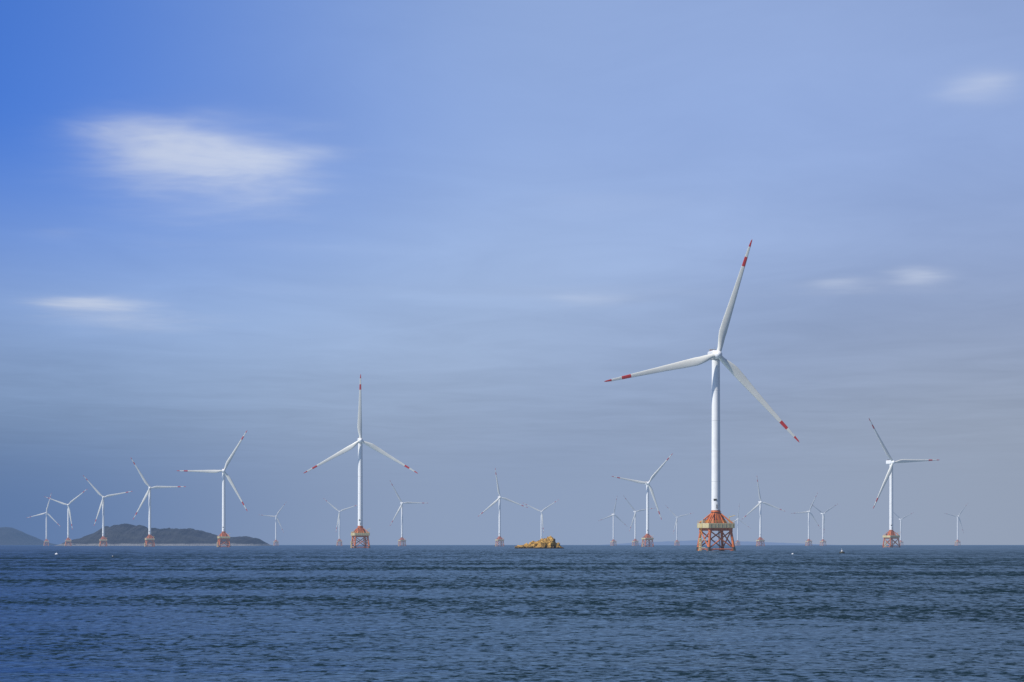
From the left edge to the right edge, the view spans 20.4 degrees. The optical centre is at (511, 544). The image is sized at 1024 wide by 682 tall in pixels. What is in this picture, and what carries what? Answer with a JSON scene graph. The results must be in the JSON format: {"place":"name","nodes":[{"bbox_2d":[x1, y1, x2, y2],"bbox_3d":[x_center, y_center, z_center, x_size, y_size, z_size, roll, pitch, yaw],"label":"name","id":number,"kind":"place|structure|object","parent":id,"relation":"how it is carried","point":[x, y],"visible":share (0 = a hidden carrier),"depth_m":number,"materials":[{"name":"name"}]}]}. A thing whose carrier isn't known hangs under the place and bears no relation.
{"place":"outdoors","nodes":[
{"label":"outdoors","id":0,"kind":"place"},
{"bbox_2d":[0,527,57,544],"bbox_3d":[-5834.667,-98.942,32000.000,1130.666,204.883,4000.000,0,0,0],"label":"hills","id":1,"kind":"structure","parent":0,"point":[10,536],"depth_m":31649.10,"materials":[{"name":"blue"}]},
{"bbox_2d":[55,523,272,545],"bbox_3d":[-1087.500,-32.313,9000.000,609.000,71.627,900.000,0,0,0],"label":"island","id":2,"kind":"structure","parent":0,"point":[124,534],"depth_m":8726.89,"materials":[{"name":"green plant"}]},
{"bbox_2d":[0,545,1023,681],"bbox_3d":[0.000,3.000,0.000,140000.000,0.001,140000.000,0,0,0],"label":"sea","id":3,"kind":"structure","parent":0,"point":[594,613],"depth_m":124.31,"materials":[{"name":"blue liquid"}]},
{"bbox_2d":[43,512,48,545],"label":"turbine tower","id":4,"kind":"structure","parent":3,"relation":"in","point":[46,540],"depth_m":8556.61,"materials":[{"name":"white metal"}]},
{"bbox_2d":[27,495,59,525],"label":"turbine rotor","id":5,"kind":"object","parent":4,"relation":"attached to","point":[45,512],"visible":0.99,"depth_m":8553.72,"materials":[{"name":"white metal"}]},
{"bbox_2d":[65,504,71,545],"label":"turbine tower","id":6,"kind":"structure","parent":3,"relation":"in","point":[68,539],"depth_m":6926.65,"materials":[{"name":"white metal"}]},
{"bbox_2d":[44,489,86,529],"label":"turbine rotor","id":7,"kind":"object","parent":6,"relation":"attached to","point":[67,504],"visible":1,"depth_m":6923.54,"materials":[{"name":"white metal"}]},
{"bbox_2d":[99,496,107,545],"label":"turbine tower","id":8,"kind":"structure","parent":3,"relation":"in","point":[103,538],"depth_m":5817.97,"materials":[{"name":"white metal"}]},
{"bbox_2d":[83,475,131,524],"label":"turbine rotor","id":9,"kind":"object","parent":8,"relation":"attached to","point":[98,492],"visible":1,"depth_m":5814.39,"materials":[{"name":"white plastic"}]},
{"bbox_2d":[144,486,154,546],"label":"turbine tower","id":10,"kind":"structure","parent":3,"relation":"in","point":[149,537],"depth_m":4847.94,"materials":[{"name":"white metal"}]},
{"bbox_2d":[131,458,185,518],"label":"turbine rotor","id":11,"kind":"object","parent":10,"relation":"attached to","point":[147,493],"visible":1,"depth_m":4843.92,"materials":[{"name":"white plastic"}]},
{"bbox_2d":[217,468,230,546],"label":"turbine tower","id":12,"kind":"structure","parent":3,"relation":"in","point":[224,535],"depth_m":3728.79,"materials":[{"name":"white metal"}]},
{"bbox_2d":[177,431,246,509],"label":"turbine rotor","id":13,"kind":"object","parent":12,"relation":"attached to","point":[224,469],"visible":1,"depth_m":3726.43,"materials":[{"name":"white plastic"}]},
{"bbox_2d":[273,515,278,545],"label":"turbine tower","id":14,"kind":"structure","parent":3,"relation":"in","point":[275,541],"depth_m":9698.33,"materials":[{"name":"white metal"}]},
{"bbox_2d":[262,504,284,529],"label":"turbine rotor","id":15,"kind":"object","parent":14,"relation":"attached to","point":[275,516],"visible":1,"depth_m":9696.31,"materials":[{"name":"white metal"}]},
{"bbox_2d":[336,510,341,545],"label":"turbine tower","id":16,"kind":"structure","parent":3,"relation":"in","point":[339,540],"depth_m":8312.08,"materials":[{"name":"white metal"}]},
{"bbox_2d":[327,501,356,529],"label":"turbine rotor","id":17,"kind":"object","parent":16,"relation":"attached to","point":[339,512],"visible":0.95,"depth_m":8308.95,"materials":[{"name":"white metal"}]},
{"bbox_2d":[350,437,369,547],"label":"turbine tower","id":18,"kind":"structure","parent":3,"relation":"in","point":[360,531],"depth_m":2643.45,"materials":[{"name":"white metal"}]},
{"bbox_2d":[304,374,416,472],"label":"turbine rotor","id":19,"kind":"object","parent":18,"relation":"attached to","point":[361,440],"visible":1,"depth_m":2640.17,"materials":[{"name":"white metal"}]},
{"bbox_2d":[398,502,405,545],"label":"turbine tower","id":20,"kind":"structure","parent":3,"relation":"in","point":[401,540],"depth_m":6611.75,"materials":[{"name":"white metal"}]},
{"bbox_2d":[390,481,419,524],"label":"turbine rotor","id":21,"kind":"object","parent":20,"relation":"attached to","point":[402,503],"visible":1,"depth_m":6607.13,"materials":[{"name":"white metal"}]},
{"bbox_2d":[495,496,503,545],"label":"turbine tower","id":22,"kind":"structure","parent":3,"relation":"in","point":[500,539],"depth_m":5817.92,"materials":[{"name":"white metal"}]},
{"bbox_2d":[479,469,527,515],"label":"turbine rotor","id":23,"kind":"object","parent":22,"relation":"attached to","point":[493,503],"visible":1,"depth_m":5813.94,"materials":[{"name":"white metal"}]},
{"bbox_2d":[514,536,563,548],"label":"rock","id":24,"kind":"object","parent":3,"relation":"in","point":[549,542],"visible":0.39,"depth_m":2296.89,"materials":[{"name":"beige stone"}]},
{"bbox_2d":[610,513,616,545],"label":"turbine tower","id":25,"kind":"structure","parent":3,"relation":"in","point":[613,541],"depth_m":9091.53,"materials":[{"name":"white metal"}]},
{"bbox_2d":[599,498,622,522],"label":"turbine rotor","id":26,"kind":"object","parent":25,"relation":"attached to","point":[613,514],"visible":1,"depth_m":9089.47,"materials":[{"name":"white metal"}]},
{"bbox_2d":[632,511,638,545],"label":"turbine tower","id":27,"kind":"structure","parent":3,"relation":"in","point":[634,540],"depth_m":8312.17,"materials":[{"name":"white metal"}]},
{"bbox_2d":[625,498,653,528],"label":"turbine rotor","id":28,"kind":"object","parent":27,"relation":"attached to","point":[635,511],"visible":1,"depth_m":8307.84,"materials":[{"name":"white metal"}]},
{"bbox_2d":[641,481,653,546],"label":"turbine tower","id":29,"kind":"structure","parent":3,"relation":"in","point":[647,537],"depth_m":4475.16,"materials":[{"name":"white metal"}]},
{"bbox_2d":[612,454,671,519],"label":"turbine rotor","id":30,"kind":"object","parent":29,"relation":"attached to","point":[648,483],"visible":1,"depth_m":4473.29,"materials":[{"name":"white plastic"}]},
{"bbox_2d":[674,517,679,545],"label":"turbine tower","id":31,"kind":"structure","parent":3,"relation":"in","point":[677,541],"depth_m":10033.15,"materials":[{"name":"white metal"}]},
{"bbox_2d":[666,506,691,532],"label":"turbine rotor","id":32,"kind":"object","parent":31,"relation":"attached to","point":[677,517],"visible":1,"depth_m":10028.29,"materials":[{"name":"white metal"}]},
{"bbox_2d":[696,347,735,550],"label":"turbine tower","id":33,"kind":"structure","parent":3,"relation":"in","point":[715,520],"depth_m":1452.98,"materials":[{"name":"white metal"}]},
{"bbox_2d":[604,240,798,441],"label":"turbine rotor","id":34,"kind":"object","parent":33,"relation":"attached to","point":[737,373],"visible":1,"depth_m":1450.85,"materials":[{"name":"white metal"}]},
{"bbox_2d":[735,519,739,545],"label":"turbine tower","id":35,"kind":"structure","parent":3,"relation":"in","point":[737,541],"depth_m":10775.69,"materials":[{"name":"white metal"}]},
{"bbox_2d":[756,501,764,545],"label":"turbine tower","id":36,"kind":"structure","parent":3,"relation":"in","point":[760,539],"depth_m":6464.58,"materials":[{"name":"white metal"}]},
{"bbox_2d":[744,478,783,517],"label":"turbine rotor","id":37,"kind":"object","parent":36,"relation":"attached to","point":[756,506],"visible":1,"depth_m":6460.55,"materials":[{"name":"white plastic"}]},
{"bbox_2d":[805,510,811,545],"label":"turbine tower","id":38,"kind":"structure","parent":3,"relation":"in","point":[808,540],"depth_m":8312.42,"materials":[{"name":"white metal"}]},
{"bbox_2d":[791,495,820,528],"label":"turbine rotor","id":39,"kind":"object","parent":38,"relation":"attached to","point":[809,512],"visible":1,"depth_m":8311.76,"materials":[{"name":"white metal"}]},
{"bbox_2d":[820,513,825,545],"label":"turbine tower","id":40,"kind":"structure","parent":3,"relation":"in","point":[822,541],"depth_m":8816.57,"materials":[{"name":"white metal"}]},
{"bbox_2d":[811,504,836,523],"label":"turbine rotor","id":41,"kind":"object","parent":40,"relation":"attached to","point":[823,513],"visible":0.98,"depth_m":8814.50,"materials":[{"name":"white metal"}]},
{"bbox_2d":[882,459,899,546],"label":"turbine tower","id":42,"kind":"structure","parent":3,"relation":"in","point":[891,535],"depth_m":3342.92,"materials":[{"name":"white metal"}]},
{"bbox_2d":[869,419,936,507],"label":"turbine rotor","id":43,"kind":"object","parent":42,"relation":"attached to","point":[894,462],"visible":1,"depth_m":3338.11,"materials":[{"name":"white plastic"}]},
{"bbox_2d":[898,518,903,545],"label":"turbine tower","id":44,"kind":"structure","parent":3,"relation":"in","point":[900,534],"depth_m":10775.89,"materials":[{"name":"white metal"}]},
{"bbox_2d":[954,515,960,545],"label":"wind turbine","id":45,"kind":"object","parent":3,"relation":"in","point":[957,542],"visible":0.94,"depth_m":9697.92,"materials":[{"name":"white metal"}]},
{"bbox_2d":[945,503,967,532],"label":"turbine rotor","id":46,"kind":"object","parent":45,"relation":"attached to","point":[958,516],"visible":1,"depth_m":9698.42,"materials":[{"name":"white metal"}]},
{"bbox_2d":[0,0,1023,544],"label":"sky","id":47,"kind":"structure","parent":0,"point":[218,217],"materials":[{"name":"blue"}]},
{"bbox_2d":[524,500,557,532],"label":"turbine rotor","id":48,"kind":"object","parent":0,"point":[541,511],"visible":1,"depth_m":8309.33,"materials":[{"name":"white metal"}]},
{"bbox_2d":[606,540,823,544],"bbox_3d":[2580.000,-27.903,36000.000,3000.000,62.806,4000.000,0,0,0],"label":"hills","id":49,"kind":"structure","parent":0,"point":[692,542],"depth_m":34757.19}
]}

